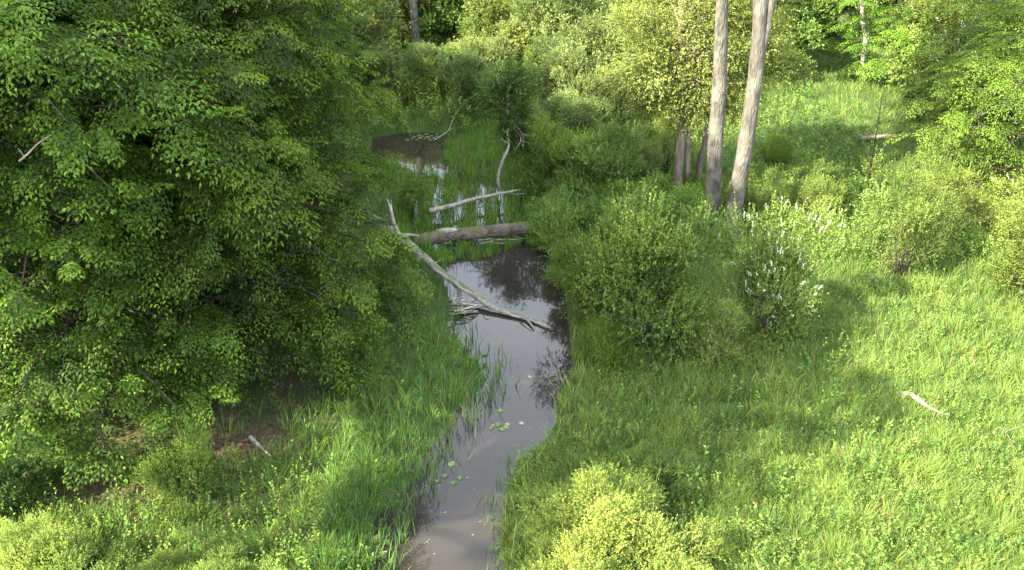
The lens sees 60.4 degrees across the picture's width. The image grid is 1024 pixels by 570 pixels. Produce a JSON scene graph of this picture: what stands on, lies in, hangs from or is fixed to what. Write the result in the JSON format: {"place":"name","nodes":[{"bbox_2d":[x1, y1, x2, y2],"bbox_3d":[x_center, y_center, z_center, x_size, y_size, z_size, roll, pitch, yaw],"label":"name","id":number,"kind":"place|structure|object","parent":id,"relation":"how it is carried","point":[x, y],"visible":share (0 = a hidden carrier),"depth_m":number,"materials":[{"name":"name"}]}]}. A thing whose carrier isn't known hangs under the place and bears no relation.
{"place":"outdoors","nodes":[
{"label":"outdoors","id":0,"kind":"place"},
{"bbox_2d":[366,132,571,569],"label":"water","id":1,"kind":"structure","parent":0,"point":[512,282],"depth_m":20.82,"materials":[{"name":"grey liquid"}]},
{"bbox_2d":[362,198,551,329],"bbox_3d":[-1.878,-0.875,25.250,0.847,1.980,7.878,-23,35,-36],"label":"fallen tree","id":2,"kind":"object","parent":1,"relation":"in","point":[437,269],"visible":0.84,"depth_m":24.92,"materials":[{"name":"grey wood"}]},
{"bbox_2d":[449,292,487,314],"bbox_3d":[-1.237,0.523,24.337,1.359,0.179,0.985,-15,31,-26],"label":"driftwood heap","id":3,"kind":"object","parent":1,"relation":"in","point":[461,308],"visible":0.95,"depth_m":24.17,"materials":[{"name":"grey wood"}]},
{"bbox_2d":[410,220,555,245],"bbox_3d":[-0.893,-1.608,27.908,4.630,0.678,1.049,-3,28,-6],"label":"mossy log","id":4,"kind":"object","parent":1,"relation":"on","point":[453,235],"visible":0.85,"depth_m":27.69,"materials":[{"name":"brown wood"}]},
{"bbox_2d":[0,0,1023,569],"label":"ground","id":5,"kind":"structure","parent":0,"point":[222,438],"depth_m":20.16,"materials":[{"name":"green plant"}]},
{"bbox_2d":[0,423,63,523],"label":"bush","id":6,"kind":"object","parent":5,"relation":"on","point":[7,475],"visible":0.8,"depth_m":16.41,"materials":[{"name":"green plant"}]},
{"bbox_2d":[0,507,67,569],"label":"bush","id":7,"kind":"object","parent":5,"relation":"on","point":[26,531],"visible":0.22,"depth_m":14.92,"materials":[{"name":"green plant"}]},
{"bbox_2d":[0,513,143,569],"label":"bush","id":8,"kind":"object","parent":5,"relation":"on","point":[47,540],"visible":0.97,"depth_m":14.24,"materials":[{"name":"green plant"}]},
{"bbox_2d":[0,0,193,440],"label":"broadleaf tree","id":9,"kind":"object","parent":5,"relation":"on","point":[1,133],"visible":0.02,"depth_m":18.57,"materials":[{"name":"green plant"}]},
{"bbox_2d":[84,537,175,569],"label":"bush","id":10,"kind":"object","parent":5,"relation":"on","point":[114,551],"visible":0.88,"depth_m":14.67,"materials":[{"name":"green plant"}]},
{"bbox_2d":[0,0,315,521],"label":"broadleaf tree","id":11,"kind":"object","parent":5,"relation":"on","point":[29,170],"visible":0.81,"depth_m":15.18,"materials":[{"name":"green plant"}]},
{"bbox_2d":[129,544,198,569],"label":"bush","id":12,"kind":"object","parent":5,"relation":"on","point":[169,556],"visible":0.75,"depth_m":14.64,"materials":[{"name":"green plant"}]},
{"bbox_2d":[0,448,348,569],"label":"foreground herbs","id":13,"kind":"object","parent":5,"relation":"on","point":[223,526],"visible":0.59,"depth_m":15.85,"materials":[{"name":"green plant"}]},
{"bbox_2d":[3,0,367,356],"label":"broadleaf tree","id":14,"kind":"object","parent":5,"relation":"on","point":[310,120],"visible":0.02,"depth_m":22.28,"materials":[{"name":"green plant"}]},
{"bbox_2d":[131,419,246,522],"bbox_3d":[-6.000,3.454,16.514,1.941,2.037,1.658,-4,28,-8],"label":"bush","id":15,"kind":"object","parent":5,"relation":"on","point":[165,472],"visible":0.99,"depth_m":16.25,"materials":[{"name":"green plant"}]},
{"bbox_2d":[6,147,380,473],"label":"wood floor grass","id":16,"kind":"structure","parent":5,"relation":"on","point":[209,399],"depth_m":19.54,"materials":[{"name":"green plant"}]},
{"bbox_2d":[34,80,384,482],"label":"wood floor herbs","id":17,"kind":"object","parent":5,"relation":"on","point":[323,410],"visible":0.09,"depth_m":19.55,"materials":[{"name":"green plant"}]},
{"bbox_2d":[4,0,434,428],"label":"broadleaf tree","id":18,"kind":"object","parent":5,"relation":"on","point":[253,31],"visible":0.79,"depth_m":17.14,"materials":[{"name":"green plant"}]},
{"bbox_2d":[164,528,287,569],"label":"bush","id":19,"kind":"object","parent":5,"relation":"on","point":[215,550],"visible":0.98,"depth_m":14.77,"materials":[{"name":"green plant"}]},
{"bbox_2d":[1,170,484,569],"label":"bank grass","id":20,"kind":"structure","parent":5,"relation":"on","point":[117,530],"depth_m":17.34,"materials":[{"name":"green plant"}]},
{"bbox_2d":[0,35,515,569],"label":"bank herbs","id":21,"kind":"object","parent":5,"relation":"on","point":[292,443],"visible":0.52,"depth_m":17.32,"materials":[{"name":"green plant"}]},
{"bbox_2d":[230,1,348,217],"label":"broadleaf tree","id":22,"kind":"object","parent":5,"relation":"on","point":[327,81],"visible":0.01,"depth_m":27.41,"materials":[{"name":"green plant"}]},
{"bbox_2d":[264,1,383,160],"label":"broadleaf tree","id":23,"kind":"object","parent":5,"relation":"on","point":[346,31],"visible":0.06,"depth_m":31.13,"materials":[{"name":"green plant"}]},
{"bbox_2d":[283,2,374,137],"bbox_3d":[-10.468,-10.393,37.597,9.279,6.927,9.100,-4,28,-8],"label":"broadleaf tree","id":24,"kind":"object","parent":5,"relation":"on","point":[367,18],"depth_m":37.93,"materials":[{"name":"green plant"}]},
{"bbox_2d":[299,272,400,400],"bbox_3d":[-3.802,1.100,20.180,2.420,2.909,2.909,-4,28,-8],"label":"bush","id":25,"kind":"object","parent":5,"relation":"on","point":[366,346],"visible":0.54,"depth_m":19.75,"materials":[{"name":"green plant"}]},
{"bbox_2d":[322,245,417,306],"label":"bush","id":26,"kind":"object","parent":5,"relation":"on","point":[380,263],"visible":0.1,"depth_m":23.17,"materials":[{"name":"green plant"}]},
{"bbox_2d":[345,43,401,94],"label":"bush","id":27,"kind":"object","parent":5,"relation":"on","point":[385,61],"visible":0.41,"depth_m":40.92,"materials":[{"name":"green plant"}]},
{"bbox_2d":[331,0,416,71],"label":"leafy tree","id":28,"kind":"object","parent":5,"relation":"on","point":[377,36],"visible":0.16,"depth_m":43.97,"materials":[{"name":"green plant"}]},
{"bbox_2d":[365,0,455,50],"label":"leafy tree","id":29,"kind":"object","parent":5,"relation":"on","point":[404,9],"visible":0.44,"depth_m":47.03,"materials":[{"name":"green plant"}]},
{"bbox_2d":[389,175,435,224],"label":"bush","id":30,"kind":"object","parent":5,"relation":"on","point":[417,191],"visible":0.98,"depth_m":29.11,"materials":[{"name":"green plant"}]},
{"bbox_2d":[409,0,420,43],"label":"tree trunk","id":31,"kind":"object","parent":5,"relation":"on","point":[413,17],"visible":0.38,"depth_m":45.11,"materials":[{"name":"grey plant"}]},
{"bbox_2d":[301,152,539,569],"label":"reeds","id":32,"kind":"object","parent":5,"relation":"on","point":[432,481],"visible":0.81,"depth_m":18.45,"materials":[{"name":"green plant"}]},
{"bbox_2d":[394,52,450,99],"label":"bush","id":33,"kind":"object","parent":5,"relation":"on","point":[412,76],"visible":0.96,"depth_m":40.14,"materials":[{"name":"green plant"}]},
{"bbox_2d":[398,36,449,96],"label":"willow tree","id":34,"kind":"object","parent":5,"relation":"on","point":[424,50],"visible":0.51,"depth_m":40.73,"materials":[{"name":"green plant"}]},
{"bbox_2d":[335,15,544,264],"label":"marsh grass","id":35,"kind":"structure","parent":5,"relation":"on","point":[467,189],"depth_m":32.28,"materials":[{"name":"green plant"}]},
{"bbox_2d":[432,46,458,79],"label":"leafy tree","id":36,"kind":"object","parent":5,"relation":"on","point":[450,52],"visible":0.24,"depth_m":42.39,"materials":[{"name":"green plant"}]},
{"bbox_2d":[417,0,500,60],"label":"leafy tree","id":37,"kind":"object","parent":5,"relation":"on","point":[452,12],"visible":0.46,"depth_m":46.05,"materials":[{"name":"green plant"}]},
{"bbox_2d":[437,45,500,121],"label":"bush","id":38,"kind":"object","parent":5,"relation":"on","point":[468,67],"visible":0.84,"depth_m":37.87,"materials":[{"name":"green plant"}]},
{"bbox_2d":[428,189,525,212],"bbox_3d":[-1.200,-2.891,30.383,3.660,0.394,0.349,-14,31,-24],"label":"bleached log","id":39,"kind":"object","parent":5,"relation":"on","point":[443,207],"visible":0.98,"depth_m":30.17,"materials":[{"name":"grey wood"}]},
{"bbox_2d":[456,0,532,42],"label":"leafy tree","id":40,"kind":"object","parent":5,"relation":"on","point":[475,27],"visible":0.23,"depth_m":44.81,"materials":[{"name":"green plant"}]},
{"bbox_2d":[455,27,540,81],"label":"bush","id":41,"kind":"object","parent":5,"relation":"on","point":[493,50],"visible":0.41,"depth_m":40.57,"materials":[{"name":"green plant"}]},
{"bbox_2d":[463,55,549,190],"bbox_3d":[-0.065,-5.654,30.878,2.773,4.586,3.102,-18,33,-30],"label":"tree","id":42,"kind":"object","parent":5,"relation":"on","point":[511,124],"visible":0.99,"depth_m":30.45,"materials":[{"name":"green plant"}]},
{"bbox_2d":[488,13,528,77],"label":"leafy tree","id":43,"kind":"object","parent":5,"relation":"on","point":[512,45],"visible":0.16,"depth_m":41.69,"materials":[{"name":"green plant"}]},
{"bbox_2d":[503,106,556,160],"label":"bush","id":44,"kind":"object","parent":5,"relation":"on","point":[541,116],"visible":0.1,"depth_m":33.26,"materials":[{"name":"green plant"}]},
{"bbox_2d":[461,0,599,55],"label":"leafy tree","id":45,"kind":"object","parent":5,"relation":"on","point":[503,17],"visible":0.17,"depth_m":42.39,"materials":[{"name":"green plant"}]},
{"bbox_2d":[519,42,544,89],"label":"leafy tree","id":46,"kind":"object","parent":5,"relation":"on","point":[528,50],"visible":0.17,"depth_m":40.55,"materials":[{"name":"green plant"}]},
{"bbox_2d":[480,291,591,569],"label":"bank sedge","id":47,"kind":"object","parent":5,"relation":"on","point":[505,512],"visible":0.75,"depth_m":17.82,"materials":[{"name":"green plant"}]},
{"bbox_2d":[507,107,594,196],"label":"bush","id":48,"kind":"object","parent":5,"relation":"on","point":[544,154],"visible":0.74,"depth_m":30.63,"materials":[{"name":"green plant"}]},
{"bbox_2d":[522,25,607,131],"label":"bush","id":49,"kind":"object","parent":5,"relation":"on","point":[561,60],"visible":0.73,"depth_m":35.48,"materials":[{"name":"green plant"}]},
{"bbox_2d":[524,184,608,252],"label":"bush","id":50,"kind":"object","parent":5,"relation":"on","point":[549,201],"visible":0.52,"depth_m":26.86,"materials":[{"name":"green plant"}]},
{"bbox_2d":[509,0,625,97],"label":"willow tree","id":51,"kind":"object","parent":5,"relation":"on","point":[556,10],"visible":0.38,"depth_m":39.18,"materials":[{"name":"green plant"}]},
{"bbox_2d":[539,224,595,290],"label":"bush","id":52,"kind":"object","parent":5,"relation":"on","point":[551,270],"visible":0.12,"depth_m":24.52,"materials":[{"name":"green plant"}]},
{"bbox_2d":[512,522,624,569],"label":"bush","id":53,"kind":"object","parent":5,"relation":"on","point":[547,542],"visible":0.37,"depth_m":14.87,"materials":[{"name":"green plant"}]},
{"bbox_2d":[521,513,630,569],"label":"bush","id":54,"kind":"object","parent":5,"relation":"on","point":[575,561],"visible":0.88,"depth_m":14.16,"materials":[{"name":"green plant"}]},
{"bbox_2d":[538,83,627,145],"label":"bush","id":55,"kind":"object","parent":5,"relation":"on","point":[567,103],"visible":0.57,"depth_m":33.07,"materials":[{"name":"green plant"}]},
{"bbox_2d":[540,112,645,213],"bbox_3d":[2.947,-3.933,28.998,3.793,3.255,4.000,-10,30,-18],"label":"bush","id":56,"kind":"object","parent":5,"relation":"on","point":[611,151],"visible":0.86,"depth_m":28.71,"materials":[{"name":"green plant"}]},
{"bbox_2d":[516,450,671,569],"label":"bush","id":57,"kind":"object","parent":5,"relation":"on","point":[596,489],"visible":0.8,"depth_m":15.14,"materials":[{"name":"green plant"}]},
{"bbox_2d":[536,3,654,121],"bbox_3d":[3.667,-9.492,38.168,5.636,5.128,5.939,-14,31,-25],"label":"willow tree","id":58,"kind":"object","parent":5,"relation":"on","point":[598,30],"visible":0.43,"depth_m":37.29,"materials":[{"name":"green plant"}]},
{"bbox_2d":[318,0,900,133],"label":"thicket undergrowth","id":59,"kind":"object","parent":5,"relation":"on","point":[438,91],"visible":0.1,"depth_m":38.69,"materials":[{"name":"green plant"}]},
{"bbox_2d":[570,305,650,377],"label":"bush","id":60,"kind":"object","parent":5,"relation":"on","point":[611,351],"visible":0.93,"depth_m":20.87,"materials":[{"name":"green plant"}]},
{"bbox_2d":[531,179,692,325],"bbox_3d":[2.803,-0.566,22.549,3.931,4.156,4.411,-12,30,-21],"label":"bush","id":61,"kind":"object","parent":5,"relation":"on","point":[577,271],"visible":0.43,"depth_m":22.30,"materials":[{"name":"green plant"}]},
{"bbox_2d":[588,142,669,198],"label":"bush","id":62,"kind":"object","parent":5,"relation":"on","point":[654,155],"visible":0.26,"depth_m":29.42,"materials":[{"name":"green plant"}]},
{"bbox_2d":[558,502,726,569],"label":"bush","id":63,"kind":"object","parent":5,"relation":"on","point":[662,544],"visible":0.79,"depth_m":14.62,"materials":[{"name":"green plant"}]},
{"bbox_2d":[586,168,712,233],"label":"bush","id":64,"kind":"object","parent":5,"relation":"on","point":[667,189],"visible":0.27,"depth_m":26.94,"materials":[{"name":"green plant"}]},
{"bbox_2d":[570,167,739,368],"bbox_3d":[3.403,-0.497,21.077,3.858,4.596,3.659,-1,28,-2],"label":"bush","id":65,"kind":"object","parent":5,"relation":"on","point":[683,298],"visible":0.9,"depth_m":20.67,"materials":[{"name":"green plant"}]},
{"bbox_2d":[604,0,710,71],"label":"leafy tree","id":66,"kind":"object","parent":5,"relation":"on","point":[628,2],"visible":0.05,"depth_m":41.04,"materials":[{"name":"green plant"}]},
{"bbox_2d":[620,435,701,510],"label":"shrub","id":67,"kind":"object","parent":5,"relation":"on","point":[667,472],"visible":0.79,"depth_m":16.73,"materials":[{"name":"green plant"}]},
{"bbox_2d":[634,102,699,172],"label":"bush","id":68,"kind":"object","parent":5,"relation":"on","point":[664,142],"visible":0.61,"depth_m":31.86,"materials":[{"name":"green plant"}]},
{"bbox_2d":[649,216,690,248],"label":"bush","id":69,"kind":"object","parent":5,"relation":"on","point":[670,223],"visible":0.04,"depth_m":26.28,"materials":[{"name":"green plant"}]},
{"bbox_2d":[640,551,712,569],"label":"bush","id":70,"kind":"object","parent":5,"relation":"on","point":[702,567],"visible":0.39,"depth_m":14.35,"materials":[{"name":"green plant"}]},
{"bbox_2d":[645,278,723,333],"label":"bush","id":71,"kind":"object","parent":5,"relation":"on","point":[694,302],"visible":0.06,"depth_m":22.20,"materials":[{"name":"green plant"}]},
{"bbox_2d":[581,0,819,189],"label":"crowned tree","id":72,"kind":"object","parent":5,"relation":"on","point":[652,50],"visible":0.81,"depth_m":27.62,"materials":[{"name":"green plant"}]},
{"bbox_2d":[703,0,727,236],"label":"tall tree","id":73,"kind":"object","parent":5,"relation":"on","point":[715,142],"visible":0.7,"depth_m":25.75,"materials":[{"name":"grey plant"}]},
{"bbox_2d":[686,0,750,180],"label":"tree","id":74,"kind":"object","parent":5,"relation":"on","point":[699,162],"visible":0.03,"depth_m":31.35,"materials":[{"name":"grey plant"}]},
{"bbox_2d":[679,279,774,372],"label":"bush","id":75,"kind":"object","parent":5,"relation":"on","point":[715,355],"visible":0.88,"depth_m":20.73,"materials":[{"name":"green plant"}]},
{"bbox_2d":[498,53,993,263],"bbox_3d":[6.409,-6.742,36.643,15.581,1.406,25.336,0,28,0],"label":"bank scrub","id":76,"kind":"object","parent":5,"relation":"on","point":[862,196],"visible":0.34,"depth_m":30.84,"materials":[{"name":"green plant"}]},
{"bbox_2d":[721,0,774,245],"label":"tall tree","id":77,"kind":"object","parent":5,"relation":"on","point":[762,19],"visible":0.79,"depth_m":24.99,"materials":[{"name":"grey plant"}]},
{"bbox_2d":[510,11,1023,569],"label":"meadow herbs","id":78,"kind":"object","parent":5,"relation":"on","point":[874,443],"visible":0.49,"depth_m":18.03,"materials":[{"name":"green plant"}]},
{"bbox_2d":[517,13,1023,569],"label":"meadow weeds","id":79,"kind":"object","parent":5,"relation":"on","point":[943,507],"visible":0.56,"depth_m":17.75,"materials":[{"name":"green plant"}]},
{"bbox_2d":[740,158,808,227],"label":"bush","id":80,"kind":"object","parent":5,"relation":"on","point":[751,195],"visible":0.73,"depth_m":27.98,"materials":[{"name":"green plant"}]},
{"bbox_2d":[754,127,803,168],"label":"bush","id":81,"kind":"object","parent":5,"relation":"on","point":[782,151],"visible":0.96,"depth_m":32.69,"materials":[{"name":"green plant"}]},
{"bbox_2d":[734,0,828,83],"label":"leafy tree","id":82,"kind":"object","parent":5,"relation":"on","point":[809,31],"visible":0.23,"depth_m":42.88,"materials":[{"name":"green plant"}]},
{"bbox_2d":[715,184,857,366],"bbox_3d":[6.466,-0.295,21.468,3.366,4.570,3.154,6,29,11],"label":"flowering bush","id":83,"kind":"object","parent":5,"relation":"on","point":[765,273],"visible":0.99,"depth_m":21.12,"materials":[{"name":"green plant"}]},
{"bbox_2d":[779,157,853,228],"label":"bush","id":84,"kind":"object","parent":5,"relation":"on","point":[818,183],"visible":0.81,"depth_m":27.58,"materials":[{"name":"green plant"}]},
{"bbox_2d":[806,0,840,36],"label":"leafy tree","id":85,"kind":"object","parent":5,"relation":"on","point":[821,7],"visible":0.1,"depth_m":47.71,"materials":[{"name":"green plant"}]},
{"bbox_2d":[805,163,860,209],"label":"bush","id":86,"kind":"object","parent":5,"relation":"on","point":[841,179],"visible":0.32,"depth_m":29.44,"materials":[{"name":"green plant"}]},
{"bbox_2d":[808,0,889,53],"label":"leafy tree","id":87,"kind":"object","parent":5,"relation":"on","point":[846,33],"visible":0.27,"depth_m":49.30,"materials":[{"name":"green plant"}]},
{"bbox_2d":[860,0,867,75],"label":"pale tree","id":88,"kind":"object","parent":5,"relation":"on","point":[863,27],"visible":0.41,"depth_m":43.98,"materials":[{"name":"grey plant"}]},
{"bbox_2d":[863,93,898,187],"bbox_3d":[12.542,-4.711,30.305,1.086,3.911,2.202,0,28,0],"label":"dead sapling","id":89,"kind":"object","parent":5,"relation":"on","point":[875,140],"visible":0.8,"depth_m":30.13,"materials":[{"name":"brown plant"}]},
{"bbox_2d":[819,0,945,83],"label":"leafy tree","id":90,"kind":"object","parent":5,"relation":"on","point":[875,39],"visible":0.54,"depth_m":42.59,"materials":[{"name":"green plant"}]},
{"bbox_2d":[883,16,928,84],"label":"leafy tree","id":91,"kind":"object","parent":5,"relation":"on","point":[893,60],"visible":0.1,"depth_m":41.59,"materials":[{"name":"green plant"}]},
{"bbox_2d":[847,135,968,278],"bbox_3d":[11.130,-2.114,24.792,3.059,4.414,3.089,-11,30,-19],"label":"bush","id":92,"kind":"object","parent":5,"relation":"on","point":[920,238],"visible":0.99,"depth_m":24.28,"materials":[{"name":"green plant"}]},
{"bbox_2d":[900,64,945,124],"bbox_3d":[17.923,-8.286,37.862,2.204,2.707,2.602,13,31,23],"label":"leafy tree","id":93,"kind":"object","parent":5,"relation":"on","point":[927,84],"visible":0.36,"depth_m":37.54,"materials":[{"name":"green plant"}]},
{"bbox_2d":[898,391,951,415],"bbox_3d":[9.241,2.696,19.682,0.374,0.288,1.236,-18,33,-30],"label":"meadow log","id":94,"kind":"object","parent":5,"relation":"on","point":[918,398],"visible":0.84,"depth_m":19.69,"materials":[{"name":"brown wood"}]},
{"bbox_2d":[880,0,985,89],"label":"leafy tree","id":95,"kind":"object","parent":5,"relation":"on","point":[911,24],"visible":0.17,"depth_m":41.22,"materials":[{"name":"green plant"}]},
{"bbox_2d":[879,42,1023,220],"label":"young tree","id":96,"kind":"object","parent":5,"relation":"on","point":[962,79],"visible":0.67,"depth_m":28.69,"materials":[{"name":"green plant"}]},
{"bbox_2d":[924,61,986,133],"bbox_3d":[18.697,-7.791,36.350,2.991,3.112,2.534,2,28,3],"label":"leafy tree","id":97,"kind":"object","parent":5,"relation":"on","point":[935,114],"visible":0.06,"depth_m":36.45,"materials":[{"name":"green plant"}]},
{"bbox_2d":[894,0,1023,172],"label":"young tree","id":98,"kind":"object","parent":5,"relation":"on","point":[977,31],"visible":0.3,"depth_m":32.15,"materials":[{"name":"green plant"}]},
{"bbox_2d":[895,0,1023,77],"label":"leafy tree","id":99,"kind":"object","parent":5,"relation":"on","point":[909,54],"visible":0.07,"depth_m":38.94,"materials":[{"name":"green plant"}]},
{"bbox_2d":[899,0,1023,126],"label":"leafy tree","id":100,"kind":"object","parent":5,"relation":"on","point":[949,32],"visible":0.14,"depth_m":37.06,"materials":[{"name":"green plant"}]},
{"bbox_2d":[905,150,1022,235],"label":"bush","id":101,"kind":"object","parent":5,"relation":"on","point":[970,194],"visible":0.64,"depth_m":26.64,"materials":[{"name":"green plant"}]},
{"bbox_2d":[908,21,1023,214],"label":"young tree","id":102,"kind":"object","parent":5,"relation":"on","point":[1017,52],"visible":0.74,"depth_m":28.18,"materials":[{"name":"green plant"}]},
{"bbox_2d":[929,0,1023,187],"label":"young tree","id":103,"kind":"object","parent":5,"relation":"on","point":[1005,21],"visible":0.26,"depth_m":30.99,"materials":[{"name":"green plant"}]},
{"bbox_2d":[934,0,1022,89],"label":"leafy tree","id":104,"kind":"object","parent":5,"relation":"on","point":[974,28],"visible":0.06,"depth_m":35.65,"materials":[{"name":"green plant"}]},
{"bbox_2d":[981,180,1023,302],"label":"bush","id":105,"kind":"object","parent":5,"relation":"on","point":[1004,266],"visible":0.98,"depth_m":23.49,"materials":[{"name":"green plant"}]},
{"bbox_2d":[984,152,1023,246],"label":"bush","id":106,"kind":"object","parent":5,"relation":"on","point":[1015,185],"visible":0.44,"depth_m":26.47,"materials":[{"name":"green plant"}]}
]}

